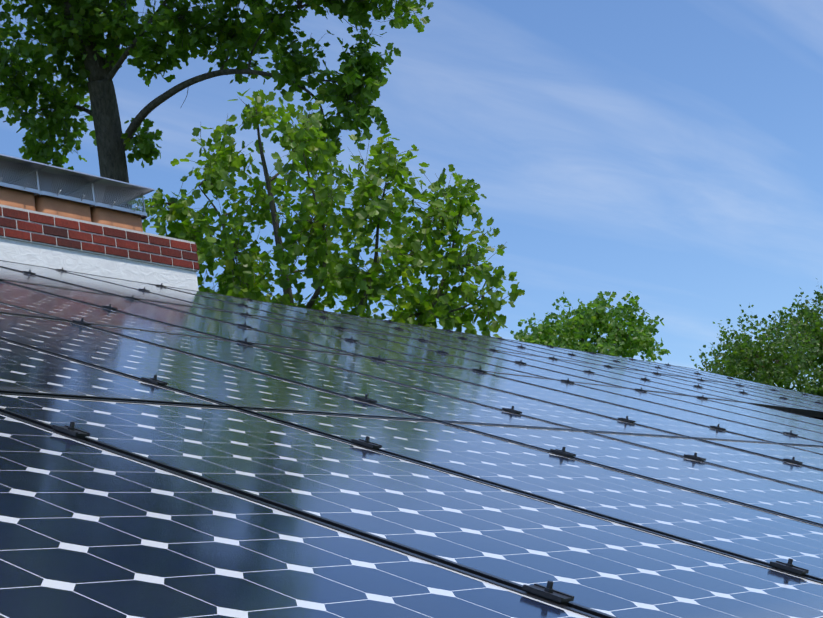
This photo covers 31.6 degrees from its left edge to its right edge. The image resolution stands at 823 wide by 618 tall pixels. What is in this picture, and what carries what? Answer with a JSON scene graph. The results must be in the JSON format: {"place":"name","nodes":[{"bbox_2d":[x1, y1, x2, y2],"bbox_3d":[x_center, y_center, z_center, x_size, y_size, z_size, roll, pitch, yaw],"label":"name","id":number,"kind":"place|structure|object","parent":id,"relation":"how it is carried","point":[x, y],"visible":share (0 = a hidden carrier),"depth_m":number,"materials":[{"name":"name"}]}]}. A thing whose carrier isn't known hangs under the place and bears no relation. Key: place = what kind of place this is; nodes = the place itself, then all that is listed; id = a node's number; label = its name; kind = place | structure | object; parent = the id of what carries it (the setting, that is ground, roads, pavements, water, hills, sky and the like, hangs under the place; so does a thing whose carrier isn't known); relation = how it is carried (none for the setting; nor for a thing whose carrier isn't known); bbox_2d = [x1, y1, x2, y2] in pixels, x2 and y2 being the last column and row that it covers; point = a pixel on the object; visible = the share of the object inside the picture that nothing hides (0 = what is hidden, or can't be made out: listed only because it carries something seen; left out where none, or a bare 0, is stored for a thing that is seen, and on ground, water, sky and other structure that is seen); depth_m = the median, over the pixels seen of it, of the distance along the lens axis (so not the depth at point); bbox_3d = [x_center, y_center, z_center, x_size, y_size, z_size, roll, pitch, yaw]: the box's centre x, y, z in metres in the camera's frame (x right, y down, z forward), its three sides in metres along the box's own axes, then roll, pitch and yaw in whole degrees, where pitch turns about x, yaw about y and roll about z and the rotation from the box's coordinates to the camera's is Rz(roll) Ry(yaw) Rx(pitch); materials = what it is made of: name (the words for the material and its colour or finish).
{"place":"outdoors","nodes":[
{"label":"outdoors","id":0,"kind":"place"},
{"bbox_2d":[0,0,822,390],"label":"sky","id":1,"kind":"structure","parent":0,"point":[666,153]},
{"label":"ground","id":2,"kind":"structure","parent":0,"visible":0},
{"bbox_2d":[0,0,433,208],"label":"tree","id":3,"kind":"object","parent":2,"relation":"on","point":[77,29],"visible":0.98,"depth_m":16.74,"materials":[{"name":"green plant"}]},
{"bbox_2d":[128,89,524,337],"bbox_3d":[-0.331,3.599,13.985,4.227,12.017,2.847,-8,-13,-4],"label":"young poplar tree","id":4,"kind":"object","parent":2,"relation":"on","point":[334,274],"visible":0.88,"depth_m":14.84,"materials":[{"name":"green plant"}]},
{"bbox_2d":[510,291,670,361],"bbox_3d":[5.172,6.595,36.101,4.340,14.799,4.422,-18,-16,33],"label":"tree","id":5,"kind":"object","parent":2,"relation":"on","point":[633,338],"visible":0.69,"depth_m":37.21,"materials":[{"name":"green plant"}]},
{"bbox_2d":[690,279,822,396],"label":"tree line","id":6,"kind":"object","parent":2,"relation":"on","point":[745,359],"visible":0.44,"depth_m":67.82,"materials":[{"name":"green plant"}]},
{"bbox_3d":[-1.600,4.215,9.779,16.682,8.872,21.000,-18,-16,33],"label":"house","id":7,"kind":"object","parent":2,"relation":"on","visible":0},
{"bbox_2d":[0,238,198,290],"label":"chimney base","id":8,"kind":"object","parent":7,"relation":"on","point":[58,258],"visible":0.2,"depth_m":9.43,"materials":[{"name":"white paint"}]},
{"bbox_2d":[0,204,198,271],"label":"brick chimney","id":9,"kind":"object","parent":8,"relation":"on","point":[68,238],"visible":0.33,"depth_m":9.47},
{"bbox_2d":[0,186,142,231],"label":"chimney flue tiles","id":10,"kind":"object","parent":9,"relation":"on","point":[18,198],"visible":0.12,"depth_m":9.56,"materials":[{"name":"ceramic"}]},
{"bbox_2d":[0,154,154,219],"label":"stainless chimney caps","id":11,"kind":"object","parent":10,"relation":"on","point":[37,178],"visible":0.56,"depth_m":9.76,"materials":[{"name":"silver metal"}]},
{"bbox_2d":[0,207,198,269],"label":"chimney brick courses","id":12,"kind":"object","parent":9,"relation":"attached to","point":[54,231],"visible":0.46,"depth_m":9.47,"materials":[{"name":"red brick"}]},
{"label":"mounting rails","id":13,"kind":"object","parent":7,"relation":"on","visible":0},
{"bbox_2d":[0,302,65,320],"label":"solar panel","id":14,"kind":"object","parent":13,"relation":"on","point":[8,309],"visible":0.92,"depth_m":4.96,"materials":[{"name":"blue"}]},
{"bbox_2d":[0,267,116,295],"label":"solar panel","id":15,"kind":"object","parent":13,"relation":"on","point":[10,274],"visible":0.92,"depth_m":7.22,"materials":[{"name":"blue"}]},
{"bbox_2d":[52,421,89,439],"bbox_3d":[-0.585,0.236,2.478,0.060,0.089,0.032,12,2,36],"label":"clamp","id":16,"kind":"object","parent":13,"relation":"attached to","point":[71,430],"visible":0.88,"depth_m":2.47,"materials":[{"name":"black metal"}]},
{"bbox_2d":[72,318,90,325],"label":"clamp","id":17,"kind":"object","parent":13,"relation":"attached to","point":[82,322],"visible":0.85,"depth_m":4.92,"materials":[{"name":"black metal"}]},
{"bbox_2d":[102,304,117,310],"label":"clamp","id":18,"kind":"object","parent":13,"relation":"attached to","point":[110,307],"visible":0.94,"depth_m":6.04,"materials":[{"name":"black metal"}]},
{"bbox_2d":[0,281,226,339],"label":"solar panel","id":19,"kind":"object","parent":13,"relation":"on","point":[67,309],"visible":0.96,"depth_m":5.62,"materials":[{"name":"blue"}]},
{"bbox_2d":[0,338,230,407],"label":"solar panel","id":20,"kind":"object","parent":13,"relation":"on","point":[24,369],"visible":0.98,"depth_m":3.32,"materials":[{"name":"blue"}]},
{"bbox_2d":[0,260,230,311],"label":"solar panel","id":21,"kind":"object","parent":13,"relation":"on","point":[86,282],"visible":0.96,"depth_m":7.95,"materials":[{"name":"blue"}]},
{"bbox_2d":[141,375,167,385],"bbox_3d":[-0.630,0.204,3.533,0.060,0.089,0.032,12,2,38],"label":"clamp","id":22,"kind":"object","parent":13,"relation":"attached to","point":[154,380],"visible":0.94,"depth_m":3.53,"materials":[{"name":"black metal"}]},
{"bbox_2d":[2,280,359,355],"bbox_3d":[-1.067,0.052,6.417,1.559,0.046,0.798,12,2,36],"label":"solar panel","id":23,"kind":"object","parent":13,"relation":"on","point":[208,326],"visible":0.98,"depth_m":6.38,"materials":[{"name":"blue"}]},
{"bbox_2d":[52,268,326,325],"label":"solar panel","id":24,"kind":"object","parent":13,"relation":"on","point":[202,300],"visible":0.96,"depth_m":8.67,"materials":[{"name":"blue"}]},
{"bbox_2d":[0,313,432,420],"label":"solar panel","id":25,"kind":"object","parent":13,"relation":"on","point":[232,386],"visible":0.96,"depth_m":4.04,"materials":[{"name":"blue"}]},
{"bbox_2d":[238,322,251,327],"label":"clamp","id":26,"kind":"object","parent":13,"relation":"attached to","point":[245,325],"visible":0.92,"depth_m":6.70,"materials":[{"name":"black metal"}]},
{"bbox_2d":[237,338,253,344],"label":"clamp","id":27,"kind":"object","parent":13,"relation":"attached to","point":[245,342],"visible":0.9,"depth_m":5.58,"materials":[{"name":"black metal"}]},
{"bbox_2d":[153,284,409,337],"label":"solar panel","id":28,"kind":"object","parent":13,"relation":"on","point":[287,312],"visible":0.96,"depth_m":9.32,"materials":[{"name":"blue"}]},
{"bbox_2d":[123,296,466,368],"bbox_3d":[-0.588,0.133,7.077,1.559,0.046,0.798,12,2,36],"label":"solar panel","id":29,"kind":"object","parent":13,"relation":"on","point":[324,340],"visible":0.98,"depth_m":7.05,"materials":[{"name":"blue"}]},
{"bbox_2d":[0,412,599,617],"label":"solar panel","id":30,"kind":"object","parent":13,"relation":"on","point":[89,530],"visible":1,"depth_m":1.80,"materials":[{"name":"blue"}]},
{"bbox_2d":[89,324,578,429],"bbox_3d":[-0.310,0.238,4.824,1.559,0.047,0.798,12,2,36],"label":"solar panel","id":31,"kind":"object","parent":13,"relation":"on","point":[433,406],"visible":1,"depth_m":4.76,"materials":[{"name":"blue"}]},
{"bbox_2d":[242,298,474,346],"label":"solar panel","id":32,"kind":"object","parent":13,"relation":"on","point":[363,323],"visible":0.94,"depth_m":10.02,"materials":[{"name":"blue"}]},
{"bbox_2d":[354,394,376,403],"bbox_3d":[-0.138,0.288,4.184,0.060,0.089,0.032,12,1,38],"label":"clamp","id":33,"kind":"object","parent":13,"relation":"attached to","point":[366,399],"visible":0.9,"depth_m":4.18,"materials":[{"name":"black metal"}]},
{"bbox_2d":[351,436,381,449],"bbox_3d":[-0.102,0.318,3.136,0.060,0.089,0.032,12,2,35],"label":"clamp","id":34,"kind":"object","parent":13,"relation":"attached to","point":[366,442],"visible":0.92,"depth_m":3.13,"materials":[{"name":"black metal"}]},
{"bbox_2d":[371,355,386,361],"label":"clamp","id":35,"kind":"object","parent":13,"relation":"attached to","point":[379,358],"visible":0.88,"depth_m":6.23,"materials":[{"name":"black metal"}]},
{"bbox_2d":[239,313,550,378],"bbox_3d":[-0.107,0.216,7.735,1.559,0.046,0.798,12,2,36],"label":"solar panel","id":36,"kind":"object","parent":13,"relation":"on","point":[410,350],"visible":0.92,"depth_m":7.74,"materials":[{"name":"blue"}]},
{"bbox_2d":[0,393,822,617],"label":"solar panel","id":37,"kind":"object","parent":13,"relation":"on","point":[598,566],"visible":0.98,"depth_m":2.46,"materials":[{"name":"blue"}]},
{"bbox_2d":[313,309,536,355],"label":"solar panel","id":38,"kind":"object","parent":13,"relation":"on","point":[433,334],"visible":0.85,"depth_m":10.67,"materials":[{"name":"blue"}]},
{"bbox_2d":[237,341,688,437],"bbox_3d":[0.169,0.321,5.487,1.559,0.047,0.798,12,2,36],"label":"solar panel","id":39,"kind":"object","parent":13,"relation":"on","point":[524,405],"visible":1,"depth_m":5.44,"materials":[{"name":"blue"}]},
{"bbox_2d":[473,367,486,372],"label":"clamp","id":40,"kind":"object","parent":13,"relation":"attached to","point":[480,370],"visible":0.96,"depth_m":6.89,"materials":[{"name":"black metal"}]},
{"bbox_2d":[344,329,624,387],"bbox_3d":[0.371,0.298,8.395,1.559,0.046,0.798,12,2,36],"label":"solar panel","id":41,"kind":"object","parent":13,"relation":"on","point":[542,372],"visible":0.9,"depth_m":8.40,"materials":[{"name":"blue"}]},
{"bbox_2d":[378,319,592,363],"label":"solar panel","id":42,"kind":"object","parent":13,"relation":"on","point":[498,344],"visible":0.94,"depth_m":11.33,"materials":[{"name":"blue"}]},
{"bbox_2d":[502,406,521,413],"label":"clamp","id":43,"kind":"object","parent":13,"relation":"attached to","point":[512,410],"visible":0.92,"depth_m":4.84,"materials":[{"name":"black metal"}]},
{"bbox_2d":[239,408,822,581],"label":"solar panel","id":44,"kind":"object","parent":13,"relation":"on","point":[757,535],"visible":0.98,"depth_m":3.23,"materials":[{"name":"blue"}]},
{"bbox_2d":[441,329,641,370],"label":"solar panel","id":45,"kind":"object","parent":13,"relation":"on","point":[543,350],"visible":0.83,"depth_m":11.99,"materials":[{"name":"blue"}]},
{"bbox_2d":[523,581,573,605],"bbox_3d":[0.173,0.400,1.906,0.060,0.089,0.032,12,2,37],"label":"clamp","id":46,"kind":"object","parent":13,"relation":"attached to","point":[548,592],"visible":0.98,"depth_m":1.90,"materials":[{"name":"black metal"}]},
{"bbox_2d":[413,338,688,395],"bbox_3d":[0.851,0.379,9.056,1.559,0.046,0.798,12,2,36],"label":"solar panel","id":47,"kind":"object","parent":13,"relation":"on","point":[568,371],"visible":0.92,"depth_m":9.04,"materials":[{"name":"blue"}]},
{"bbox_2d":[550,447,575,457],"bbox_3d":[0.388,0.402,3.787,0.060,0.089,0.032,12,2,36],"label":"clamp","id":48,"kind":"object","parent":13,"relation":"attached to","point":[564,453],"visible":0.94,"depth_m":3.78,"materials":[{"name":"black metal"}]},
{"bbox_2d":[367,357,773,442],"bbox_3d":[0.647,0.402,6.145,1.559,0.047,0.798,12,2,36],"label":"solar panel","id":49,"kind":"object","parent":13,"relation":"on","point":[643,418],"visible":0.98,"depth_m":6.10,"materials":[{"name":"blue"}]},
{"bbox_2d":[493,337,688,377],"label":"solar panel","id":50,"kind":"object","parent":13,"relation":"on","point":[592,357],"visible":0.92,"depth_m":12.64,"materials":[{"name":"blue"}]},
{"bbox_2d":[484,348,740,401],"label":"solar panel","id":51,"kind":"object","parent":13,"relation":"on","point":[622,377],"visible":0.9,"depth_m":9.73,"materials":[{"name":"blue"}]},
{"bbox_2d":[618,416,635,422],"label":"clamp","id":52,"kind":"object","parent":13,"relation":"attached to","point":[626,419],"visible":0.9,"depth_m":5.50,"materials":[{"name":"black metal"}]},
{"bbox_2d":[441,421,822,525],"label":"solar panel","id":53,"kind":"object","parent":13,"relation":"on","point":[778,497],"visible":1,"depth_m":4.01,"materials":[{"name":"blue"}]},
{"bbox_2d":[540,344,724,382],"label":"solar panel","id":54,"kind":"object","parent":13,"relation":"on","point":[640,365],"visible":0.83,"depth_m":13.35,"materials":[{"name":"blue"}]},
{"bbox_2d":[471,369,822,446],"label":"solar panel","id":55,"kind":"object","parent":13,"relation":"on","point":[683,415],"visible":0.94,"depth_m":6.78,"materials":[{"name":"blue"}]},
{"bbox_2d":[547,357,789,411],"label":"solar panel","id":56,"kind":"object","parent":13,"relation":"on","point":[704,390],"visible":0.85,"depth_m":10.32,"materials":[{"name":"blue"}]},
{"bbox_2d":[584,351,760,387],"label":"solar panel","id":57,"kind":"object","parent":13,"relation":"on","point":[680,371],"visible":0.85,"depth_m":13.96,"materials":[{"name":"blue"}]},
{"bbox_2d":[560,380,822,441],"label":"solar panel","id":58,"kind":"object","parent":13,"relation":"on","point":[730,416],"visible":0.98,"depth_m":7.54,"materials":[{"name":"blue"}]},
{"bbox_2d":[684,452,705,461],"bbox_3d":[0.861,0.483,4.453,0.060,0.089,0.032,12,1,35],"label":"clamp","id":59,"kind":"object","parent":13,"relation":"attached to","point":[694,456],"visible":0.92,"depth_m":4.45,"materials":[{"name":"black metal"}]},
{"bbox_2d":[586,431,822,491],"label":"solar panel","id":60,"kind":"object","parent":13,"relation":"on","point":[765,466],"visible":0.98,"depth_m":4.77,"materials":[{"name":"blue"}]},
{"bbox_2d":[623,357,793,392],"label":"solar panel","id":61,"kind":"object","parent":13,"relation":"on","point":[715,376],"visible":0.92,"depth_m":14.66,"materials":[{"name":"blue"}]},
{"bbox_2d":[602,365,822,417],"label":"solar panel","id":62,"kind":"object","parent":13,"relation":"on","point":[801,410],"visible":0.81,"depth_m":10.95,"materials":[{"name":"blue"}]},
{"bbox_2d":[710,424,725,429],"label":"clamp","id":63,"kind":"object","parent":13,"relation":"attached to","point":[717,427],"visible":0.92,"depth_m":6.16,"materials":[{"name":"black metal"}]},
{"bbox_2d":[634,389,822,432],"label":"solar panel","id":64,"kind":"object","parent":13,"relation":"on","point":[757,414],"visible":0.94,"depth_m":8.30,"materials":[{"name":"blue"}]},
{"bbox_2d":[651,372,822,410],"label":"solar panel","id":65,"kind":"object","parent":13,"relation":"on","point":[753,393],"visible":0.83,"depth_m":11.81,"materials":[{"name":"blue"}]},
{"bbox_2d":[661,363,821,396],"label":"solar panel","id":66,"kind":"object","parent":13,"relation":"on","point":[744,380],"visible":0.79,"depth_m":15.33,"materials":[{"name":"blue"}]},
{"bbox_2d":[693,378,822,406],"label":"solar panel","id":67,"kind":"object","parent":13,"relation":"on","point":[773,394],"visible":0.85,"depth_m":12.57,"materials":[{"name":"blue"}]},
{"bbox_2d":[694,438,822,469],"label":"solar panel","id":68,"kind":"object","parent":13,"relation":"on","point":[807,458],"visible":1,"depth_m":5.49,"materials":[{"name":"blue"}]},
{"bbox_2d":[694,396,822,425],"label":"solar panel","id":69,"kind":"object","parent":13,"relation":"on","point":[779,413],"visible":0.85,"depth_m":9.04,"materials":[{"name":"blue"}]},
{"bbox_2d":[734,384,822,402],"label":"solar panel","id":70,"kind":"object","parent":13,"relation":"on","point":[787,394],"visible":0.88,"depth_m":13.30,"materials":[{"name":"blue"}]},
{"bbox_2d":[769,558,808,576],"bbox_3d":[0.659,0.483,2.562,0.060,0.089,0.032,12,2,37],"label":"clamp","id":71,"kind":"object","parent":13,"relation":"attached to","point":[789,566],"visible":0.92,"depth_m":2.56,"materials":[{"name":"black metal"}]},
{"bbox_2d":[783,430,797,435],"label":"clamp","id":72,"kind":"object","parent":13,"relation":"attached to","point":[790,433],"visible":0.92,"depth_m":6.82,"materials":[{"name":"black metal"}]},
{"bbox_2d":[783,457,802,464],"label":"clamp","id":73,"kind":"object","parent":13,"relation":"attached to","point":[792,460],"visible":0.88,"depth_m":5.11,"materials":[{"name":"black metal"}]},
{"bbox_2d":[778,390,822,400],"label":"solar panel","id":74,"kind":"object","parent":13,"relation":"on","point":[808,396],"visible":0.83,"depth_m":14.03,"materials":[{"name":"blue"}]},
{"bbox_2d":[783,444,822,453],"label":"solar panel","id":75,"kind":"object","parent":13,"relation":"on","point":[817,449],"visible":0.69,"depth_m":6.12,"materials":[{"name":"blue"}]}
]}

